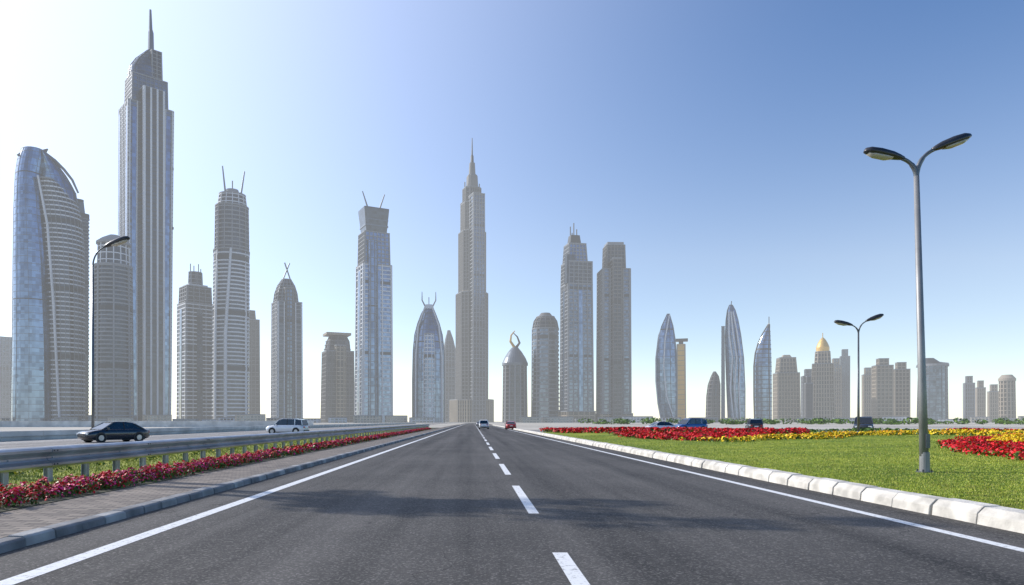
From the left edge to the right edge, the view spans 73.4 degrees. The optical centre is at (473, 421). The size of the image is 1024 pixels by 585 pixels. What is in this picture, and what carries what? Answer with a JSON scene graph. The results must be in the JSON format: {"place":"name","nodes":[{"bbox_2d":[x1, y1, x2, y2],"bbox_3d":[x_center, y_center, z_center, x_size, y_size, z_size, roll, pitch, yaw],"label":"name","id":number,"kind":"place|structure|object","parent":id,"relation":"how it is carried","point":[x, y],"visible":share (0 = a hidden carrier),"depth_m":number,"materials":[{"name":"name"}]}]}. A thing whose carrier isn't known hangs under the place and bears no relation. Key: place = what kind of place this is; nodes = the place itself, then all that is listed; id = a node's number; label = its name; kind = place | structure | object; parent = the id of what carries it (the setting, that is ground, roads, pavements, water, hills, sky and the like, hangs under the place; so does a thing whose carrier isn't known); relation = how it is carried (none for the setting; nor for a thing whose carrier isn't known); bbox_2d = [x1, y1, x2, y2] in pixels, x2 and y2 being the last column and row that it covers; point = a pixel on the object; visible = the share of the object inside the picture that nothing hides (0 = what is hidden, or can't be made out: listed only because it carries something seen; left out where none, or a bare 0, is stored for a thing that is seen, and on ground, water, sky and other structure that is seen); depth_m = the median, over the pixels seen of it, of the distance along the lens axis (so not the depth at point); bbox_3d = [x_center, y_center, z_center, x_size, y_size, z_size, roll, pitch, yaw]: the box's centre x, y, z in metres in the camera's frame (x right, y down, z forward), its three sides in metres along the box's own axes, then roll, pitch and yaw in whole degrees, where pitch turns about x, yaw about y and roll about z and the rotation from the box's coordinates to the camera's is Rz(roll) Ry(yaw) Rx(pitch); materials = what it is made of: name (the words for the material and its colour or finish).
{"place":"outdoors","nodes":[
{"label":"outdoors","id":0,"kind":"place"},
{"bbox_2d":[0,336,11,417],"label":"apartment tower","id":1,"kind":"structure","parent":0,"point":[5,368],"depth_m":1162.02,"materials":[{"name":"grey glass"}]},
{"bbox_2d":[118,9,173,420],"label":"spired skyscraper","id":2,"kind":"structure","parent":0,"point":[145,161],"depth_m":788.85,"materials":[{"name":"grey glass"}]},
{"bbox_2d":[0,421,312,426],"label":"boundary wall","id":3,"kind":"structure","parent":0,"point":[139,423],"depth_m":180.00,"materials":[{"name":"concrete"}]},
{"bbox_2d":[145,416,168,419],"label":"body glazing","id":4,"kind":"structure","parent":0,"point":[156,417],"depth_m":772.94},
{"bbox_2d":[172,419,198,420],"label":"body floor slabs","id":5,"kind":"structure","parent":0,"point":[185,419],"depth_m":669.15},
{"bbox_2d":[176,264,212,420],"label":"residential tower","id":6,"kind":"structure","parent":0,"point":[194,393],"depth_m":887.30,"materials":[{"name":"grey glass"}]},
{"bbox_2d":[0,423,446,448],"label":"road","id":7,"kind":"structure","parent":0,"point":[12,445],"depth_m":56.41,"materials":[{"name":"grey asphalt"}]},
{"bbox_2d":[76,422,149,442],"bbox_3d":[-26.195,0.786,50.008,2.056,1.520,4.642,0,0,34],"label":"car","id":8,"kind":"object","parent":7,"relation":"on","point":[105,431],"visible":0.94,"depth_m":49.36,"materials":[{"name":"black paint"}]},
{"bbox_2d":[265,418,308,432],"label":"suv","id":9,"kind":"object","parent":7,"relation":"on","point":[283,425],"visible":0.78,"depth_m":78.13,"materials":[{"name":"white paint"}]},
{"bbox_2d":[217,417,234,420],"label":"body floor slabs","id":10,"kind":"structure","parent":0,"point":[225,418],"depth_m":752.48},
{"bbox_2d":[0,424,459,537],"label":"pavement","id":11,"kind":"structure","parent":0,"point":[24,519],"depth_m":12.95,"materials":[{"name":"grey concrete"}]},
{"bbox_2d":[212,166,249,418],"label":"white curved tower","id":12,"kind":"structure","parent":0,"point":[231,330],"depth_m":838.90,"materials":[{"name":"clear glass"}]},
{"bbox_2d":[237,416,263,419],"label":"body glazing","id":13,"kind":"structure","parent":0,"point":[249,417],"depth_m":724.28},
{"bbox_2d":[249,310,259,413],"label":"slab tower","id":14,"kind":"structure","parent":0,"point":[254,370],"depth_m":1075.07,"materials":[{"name":"grey concrete"}]},
{"bbox_2d":[271,263,302,417],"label":"arched top tower","id":15,"kind":"structure","parent":0,"point":[286,358],"depth_m":885.99,"materials":[{"name":"grey glass"}]},
{"bbox_2d":[320,332,354,421],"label":"brown office tower","id":16,"kind":"structure","parent":0,"point":[337,383],"depth_m":971.77,"materials":[{"name":"brown metal"}]},
{"bbox_2d":[331,419,344,422],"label":"body glazing","id":17,"kind":"structure","parent":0,"point":[337,421],"depth_m":685.30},
{"bbox_2d":[355,416,378,422],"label":"body glazing","id":18,"kind":"structure","parent":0,"point":[367,419],"depth_m":686.35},
{"bbox_2d":[388,416,405,421],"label":"body glazing","id":19,"kind":"structure","parent":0,"point":[400,418],"depth_m":891.99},
{"bbox_2d":[412,418,432,421],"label":"body glazing","id":20,"kind":"structure","parent":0,"point":[421,419],"depth_m":874.14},
{"bbox_2d":[444,330,455,421],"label":"pointed tower","id":21,"kind":"structure","parent":0,"point":[450,369],"depth_m":1252.43,"materials":[{"name":"grey glass"}]},
{"bbox_2d":[449,139,493,421],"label":"stepped spire skyscraper","id":22,"kind":"structure","parent":0,"point":[471,402],"depth_m":1142.18,"materials":[{"name":"grey concrete"}]},
{"bbox_2d":[0,423,1023,584],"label":"road","id":23,"kind":"structure","parent":0,"point":[445,507],"depth_m":9.22,"materials":[{"name":"grey asphalt"}]},
{"bbox_2d":[478,420,488,428],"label":"car","id":24,"kind":"object","parent":23,"relation":"on","point":[483,423],"visible":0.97,"depth_m":132.85,"materials":[{"name":"white paint"}]},
{"bbox_2d":[505,421,515,428],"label":"car","id":25,"kind":"object","parent":23,"relation":"on","point":[510,424],"visible":0.86,"depth_m":125.93,"materials":[{"name":"red paint"}]},
{"bbox_2d":[0,423,1023,584],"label":"road markings","id":26,"kind":"object","parent":23,"relation":"on","point":[572,571],"visible":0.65,"depth_m":9.54,"materials":[{"name":"paint"}]},
{"bbox_2d":[0,421,1023,442],"bbox_3d":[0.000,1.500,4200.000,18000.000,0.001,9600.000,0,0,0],"label":"ground","id":27,"kind":"structure","parent":0,"point":[530,426],"depth_m":198.50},
{"bbox_2d":[10,146,89,420],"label":"sail shaped tower","id":28,"kind":"structure","parent":27,"relation":"on","point":[50,367],"depth_m":706.50,"materials":[{"name":"blue glass"}]},
{"bbox_2d":[54,418,80,420],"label":"body piers","id":29,"kind":"structure","parent":27,"relation":"on","point":[78,419],"depth_m":693.80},
{"bbox_2d":[54,417,81,420],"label":"body floor slabs","id":30,"kind":"structure","parent":27,"relation":"on","point":[66,418],"depth_m":693.00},
{"bbox_2d":[91,236,129,427],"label":"street lamp","id":31,"kind":"object","parent":27,"relation":"on","point":[118,241],"visible":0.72,"depth_m":65.91,"materials":[{"name":"metal"}]},
{"bbox_2d":[94,234,133,420],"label":"round apartment tower","id":32,"kind":"structure","parent":27,"relation":"on","point":[113,344],"depth_m":687.96,"materials":[{"name":"grey glass"}]},
{"bbox_2d":[108,417,133,420],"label":"body floor slabs","id":33,"kind":"structure","parent":27,"relation":"on","point":[120,418],"depth_m":678.69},
{"bbox_2d":[143,415,171,420],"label":"body floor slabs","id":34,"kind":"structure","parent":27,"relation":"on","point":[157,418],"depth_m":772.59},
{"bbox_2d":[143,416,171,420],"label":"body piers","id":35,"kind":"structure","parent":27,"relation":"on","point":[157,417],"depth_m":773.73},
{"bbox_2d":[6,431,387,496],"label":"grass verge","id":36,"kind":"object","parent":27,"relation":"on","point":[78,471],"depth_m":20.94,"materials":[{"name":"plant"}]},
{"bbox_2d":[9,448,235,474],"bbox_3d":[-14.272,1.262,23.031,5.894,0.361,22.278,0,0,0],"label":"yellow flower bed","id":37,"kind":"object","parent":36,"relation":"on","point":[15,472],"visible":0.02,"depth_m":21.40,"materials":[{"name":"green plant"}]},
{"bbox_2d":[0,423,415,440],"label":"concrete barrier","id":38,"kind":"object","parent":27,"relation":"on","point":[32,435],"visible":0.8,"depth_m":77.47,"materials":[{"name":"grey concrete"}]},
{"bbox_2d":[0,424,429,486],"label":"guard rail","id":39,"kind":"object","parent":27,"relation":"on","point":[47,459],"visible":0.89,"depth_m":19.89,"materials":[{"name":"metal"}]},
{"bbox_2d":[0,428,435,512],"bbox_3d":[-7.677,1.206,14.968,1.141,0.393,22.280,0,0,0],"label":"red flower bed","id":40,"kind":"object","parent":27,"relation":"on","point":[106,479],"visible":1,"depth_m":14.26,"materials":[{"name":"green plant"}]},
{"bbox_2d":[265,427,431,456],"bbox_3d":[-7.711,1.218,72.991,1.337,0.447,94.245,0,0,0],"label":"red flower bed","id":41,"kind":"object","parent":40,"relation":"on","point":[299,449],"visible":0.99,"depth_m":36.09,"materials":[{"name":"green plant"}]},
{"bbox_2d":[0,424,461,553],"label":"kerb","id":42,"kind":"structure","parent":27,"relation":"on","point":[26,538],"depth_m":11.06,"materials":[{"name":"concrete"}]},
{"bbox_2d":[235,414,265,420],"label":"body floor slabs","id":43,"kind":"structure","parent":27,"relation":"on","point":[249,418],"depth_m":723.66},
{"bbox_2d":[235,415,265,420],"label":"body piers","id":44,"kind":"structure","parent":27,"relation":"on","point":[253,417],"depth_m":724.95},
{"bbox_2d":[328,418,346,422],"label":"body piers","id":45,"kind":"structure","parent":27,"relation":"on","point":[329,420],"depth_m":684.94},
{"bbox_2d":[328,417,346,420],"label":"body floor slabs","id":46,"kind":"structure","parent":45,"relation":"on","point":[337,418],"depth_m":685.26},
{"bbox_2d":[353,415,381,420],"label":"body floor slabs","id":47,"kind":"structure","parent":27,"relation":"on","point":[367,418],"depth_m":685.74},
{"bbox_2d":[353,416,381,422],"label":"body piers","id":48,"kind":"structure","parent":27,"relation":"on","point":[380,419],"depth_m":685.62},
{"bbox_2d":[354,191,392,421],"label":"twin antenna tower","id":49,"kind":"structure","parent":27,"relation":"on","point":[373,345],"depth_m":886.29,"materials":[{"name":"blue glass"}]},
{"bbox_2d":[386,415,407,420],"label":"body floor slabs","id":50,"kind":"structure","parent":27,"relation":"on","point":[395,417],"depth_m":890.26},
{"bbox_2d":[386,416,407,421],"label":"body piers","id":51,"kind":"structure","parent":27,"relation":"on","point":[396,418],"depth_m":890.40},
{"bbox_2d":[409,417,434,420],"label":"body floor slabs","id":52,"kind":"structure","parent":27,"relation":"on","point":[422,417],"depth_m":873.59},
{"bbox_2d":[409,418,434,422],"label":"body piers","id":53,"kind":"structure","parent":27,"relation":"on","point":[410,419],"depth_m":873.25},
{"bbox_2d":[412,292,444,421],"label":"blue bullet tower","id":54,"kind":"structure","parent":27,"relation":"on","point":[428,379],"depth_m":884.75,"materials":[{"name":"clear glass"}]},
{"bbox_2d":[519,418,540,422],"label":"body piers","id":55,"kind":"structure","parent":27,"relation":"on","point":[520,420],"depth_m":821.33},
{"bbox_2d":[541,418,573,422],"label":"body piers","id":56,"kind":"structure","parent":27,"relation":"on","point":[542,419],"depth_m":840.20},
{"bbox_2d":[655,314,676,418],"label":"leaf shaped glass tower","id":57,"kind":"structure","parent":27,"relation":"on","point":[666,371],"depth_m":895.32,"materials":[{"name":"glass"}]},
{"bbox_2d":[721,301,745,420],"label":"wave shaped glass tower","id":58,"kind":"structure","parent":27,"relation":"on","point":[732,357],"depth_m":896.00,"materials":[{"name":"glass"}]},
{"bbox_2d":[489,424,1023,533],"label":"kerb","id":59,"kind":"structure","parent":27,"relation":"on","point":[996,516],"depth_m":13.02,"materials":[{"name":"concrete"}]},
{"bbox_2d":[773,355,800,421],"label":"tan apartment block","id":60,"kind":"structure","parent":27,"relation":"on","point":[786,389],"depth_m":1023.54,"materials":[{"name":"beige concrete"}]},
{"bbox_2d":[577,417,1023,424],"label":"distant shrub row","id":61,"kind":"object","parent":27,"relation":"on","point":[891,421],"visible":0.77,"depth_m":315.09,"materials":[{"name":"green plant"}]},
{"bbox_2d":[832,358,841,417],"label":"apartment block","id":62,"kind":"structure","parent":27,"relation":"on","point":[838,386],"depth_m":1118.58,"materials":[{"name":"beige concrete"}]},
{"bbox_2d":[839,349,849,417],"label":"office block","id":63,"kind":"structure","parent":27,"relation":"on","point":[844,360],"depth_m":1164.68,"materials":[{"name":"beige glass"}]},
{"bbox_2d":[871,358,893,418],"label":"tan apartment block","id":64,"kind":"structure","parent":27,"relation":"on","point":[882,387],"depth_m":982.03,"materials":[{"name":"beige concrete"}]},
{"bbox_2d":[916,358,948,420],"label":"slanted roof office","id":65,"kind":"structure","parent":27,"relation":"on","point":[937,386],"depth_m":932.43,"materials":[{"name":"grey glass"}]},
{"bbox_2d":[0,0,1023,420],"label":"sky","id":66,"kind":"structure","parent":0,"point":[723,142],"materials":[{"name":"blue"}]},
{"bbox_2d":[502,331,527,421],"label":"domed tower","id":67,"kind":"structure","parent":0,"point":[514,397],"depth_m":975.94,"materials":[{"name":"grey concrete"}]},
{"bbox_2d":[519,417,540,420],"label":"body floor slabs","id":68,"kind":"structure","parent":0,"point":[530,417],"depth_m":820.84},
{"bbox_2d":[523,418,538,422],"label":"body glazing","id":69,"kind":"structure","parent":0,"point":[530,419],"depth_m":821.45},
{"bbox_2d":[531,313,559,416],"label":"rounded top tower","id":70,"kind":"structure","parent":0,"point":[545,401],"depth_m":975.35,"materials":[{"name":"grey glass"}]},
{"bbox_2d":[541,417,573,420],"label":"body floor slabs","id":71,"kind":"structure","parent":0,"point":[557,417],"depth_m":840.20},
{"bbox_2d":[545,418,571,422],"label":"body glazing","id":72,"kind":"structure","parent":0,"point":[558,419],"depth_m":840.99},
{"bbox_2d":[558,223,595,421],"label":"stepped antenna tower","id":73,"kind":"structure","parent":0,"point":[576,353],"depth_m":930.23,"materials":[{"name":"grey glass"}]},
{"bbox_2d":[596,242,632,421],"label":"square office tower","id":74,"kind":"structure","parent":0,"point":[613,362],"depth_m":927.24,"materials":[{"name":"grey glass"}]},
{"bbox_2d":[624,417,649,422],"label":"body glazing","id":75,"kind":"structure","parent":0,"point":[638,418],"depth_m":820.47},
{"bbox_2d":[622,416,652,420],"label":"body floor slabs","id":76,"kind":"structure","parent":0,"point":[637,416],"depth_m":819.00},
{"bbox_2d":[676,338,687,419],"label":"gold slab tower","id":77,"kind":"structure","parent":0,"point":[681,377],"depth_m":1030.34,"materials":[{"name":"beige stone"}]},
{"bbox_2d":[689,417,717,420],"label":"body floor slabs","id":78,"kind":"structure","parent":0,"point":[704,417],"depth_m":874.15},
{"bbox_2d":[706,371,720,419],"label":"dome tower","id":79,"kind":"structure","parent":0,"point":[713,401],"depth_m":984.21,"materials":[{"name":"grey glass"}]},
{"bbox_2d":[753,323,771,419],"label":"curved sail tower","id":80,"kind":"structure","parent":0,"point":[762,385],"depth_m":940.05,"materials":[{"name":"blue glass"}]},
{"bbox_2d":[542,431,1023,509],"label":"lawn","id":81,"kind":"structure","parent":0,"point":[896,442],"depth_m":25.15,"materials":[{"name":"green plant"}]},
{"bbox_2d":[539,426,810,433],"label":"red flower bed","id":82,"kind":"object","parent":81,"relation":"on","point":[794,430],"visible":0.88,"depth_m":70.19,"materials":[{"name":"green plant"}]},
{"bbox_2d":[609,430,769,440],"bbox_3d":[18.698,1.083,53.614,14.220,0.659,17.072,0,0,0],"label":"red flower bed","id":83,"kind":"object","parent":81,"relation":"on","point":[675,435],"visible":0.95,"depth_m":51.02,"materials":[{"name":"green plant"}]},
{"bbox_2d":[543,427,990,431],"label":"hedge","id":84,"kind":"object","parent":81,"relation":"on","point":[837,429],"visible":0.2,"depth_m":80.60,"materials":[{"name":"green plant"}]},
{"bbox_2d":[678,430,894,441],"bbox_3d":[27.204,1.067,52.390,29.414,0.701,5.368,0,0,-35],"label":"yellow flower bed","id":85,"kind":"object","parent":81,"relation":"on","point":[828,435],"visible":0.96,"depth_m":47.36,"materials":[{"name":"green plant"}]},
{"bbox_2d":[834,314,883,431],"bbox_3d":[31.230,-3.709,55.500,3.991,10.018,0.495,0,0,0],"label":"street lamp","id":86,"kind":"object","parent":81,"relation":"on","point":[845,323],"visible":0.9,"depth_m":55.43,"materials":[{"name":"metal"}]},
{"bbox_2d":[863,133,971,472],"bbox_3d":[10.951,-2.917,16.900,2.628,8.359,0.380,0,0,0],"label":"street lamp","id":87,"kind":"object","parent":81,"relation":"on","point":[879,153],"visible":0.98,"depth_m":16.84,"materials":[{"name":"metal"}]},
{"bbox_2d":[876,428,1023,435],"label":"yellow flower bed","id":88,"kind":"object","parent":81,"relation":"on","point":[973,432],"visible":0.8,"depth_m":59.41,"materials":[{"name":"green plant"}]},
{"bbox_2d":[936,433,1023,459],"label":"red flower bed","id":89,"kind":"object","parent":81,"relation":"on","point":[982,445],"visible":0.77,"depth_m":25.02,"materials":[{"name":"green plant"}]},
{"bbox_2d":[945,427,1023,430],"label":"red flower bed","id":90,"kind":"object","parent":81,"relation":"on","point":[983,428],"visible":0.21,"depth_m":70.73,"materials":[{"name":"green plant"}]},
{"bbox_2d":[987,432,1023,441],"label":"yellow flower bed","id":91,"kind":"object","parent":81,"relation":"on","point":[1016,437],"visible":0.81,"depth_m":32.39,"materials":[{"name":"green plant"}]},
{"bbox_2d":[801,369,811,417],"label":"apartment block","id":92,"kind":"structure","parent":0,"point":[807,372],"depth_m":1075.39,"materials":[{"name":"beige concrete"}]},
{"bbox_2d":[804,376,812,417],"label":"office block","id":93,"kind":"structure","parent":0,"point":[808,398],"depth_m":896.90,"materials":[{"name":"grey concrete"}]},
{"bbox_2d":[811,333,834,420],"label":"golden dome tower","id":94,"kind":"structure","parent":0,"point":[822,379],"depth_m":978.61,"materials":[{"name":"beige concrete"}]},
{"bbox_2d":[861,367,871,416],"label":"apartment block","id":95,"kind":"structure","parent":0,"point":[867,393],"depth_m":1120.36,"materials":[{"name":"beige concrete"}]},
{"bbox_2d":[882,416,908,420],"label":"body floor slabs","id":96,"kind":"structure","parent":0,"point":[896,416],"depth_m":881.97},
{"bbox_2d":[894,362,909,419],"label":"tan apartment block","id":97,"kind":"structure","parent":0,"point":[901,389],"depth_m":1027.96,"materials":[{"name":"beige concrete"}]},
{"bbox_2d":[938,419,968,420],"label":"body floor slabs","id":98,"kind":"structure","parent":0,"point":[948,419],"depth_m":844.16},
{"bbox_2d":[963,376,974,420],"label":"office block","id":99,"kind":"structure","parent":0,"point":[968,398],"depth_m":1075.92,"materials":[{"name":"beige concrete"}]},
{"bbox_2d":[970,417,989,420],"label":"body floor slabs","id":100,"kind":"structure","parent":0,"point":[979,418],"depth_m":807.29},
{"bbox_2d":[975,380,985,416],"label":"office block","id":101,"kind":"structure","parent":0,"point":[980,399],"depth_m":1121.08,"materials":[{"name":"beige concrete"}]},
{"bbox_2d":[987,384,998,421],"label":"tan apartment block","id":102,"kind":"structure","parent":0,"point":[992,402],"depth_m":1076.03,"materials":[{"name":"beige concrete"}]},
{"bbox_2d":[998,375,1015,417],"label":"round tan tower","id":103,"kind":"structure","parent":0,"point":[1007,396],"depth_m":937.98,"materials":[{"name":"beige concrete"}]},
{"label":"side road","id":104,"kind":"structure","parent":0,"visible":0},
{"bbox_2d":[645,422,677,427],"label":"car","id":105,"kind":"object","parent":104,"relation":"on","point":[661,424],"visible":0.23,"depth_m":93.32,"materials":[{"name":"white paint"}]},
{"bbox_2d":[675,418,707,427],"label":"car","id":106,"kind":"object","parent":104,"relation":"on","point":[692,422],"visible":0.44,"depth_m":97.34,"materials":[{"name":"blue paint"}]},
{"bbox_2d":[745,418,763,427],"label":"suv","id":107,"kind":"object","parent":104,"relation":"on","point":[752,423],"visible":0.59,"depth_m":97.86,"materials":[{"name":"black paint"}]},
{"bbox_2d":[852,416,874,430],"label":"suv","id":108,"kind":"object","parent":104,"relation":"on","point":[866,422],"visible":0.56,"depth_m":84.64,"materials":[{"name":"black paint"}]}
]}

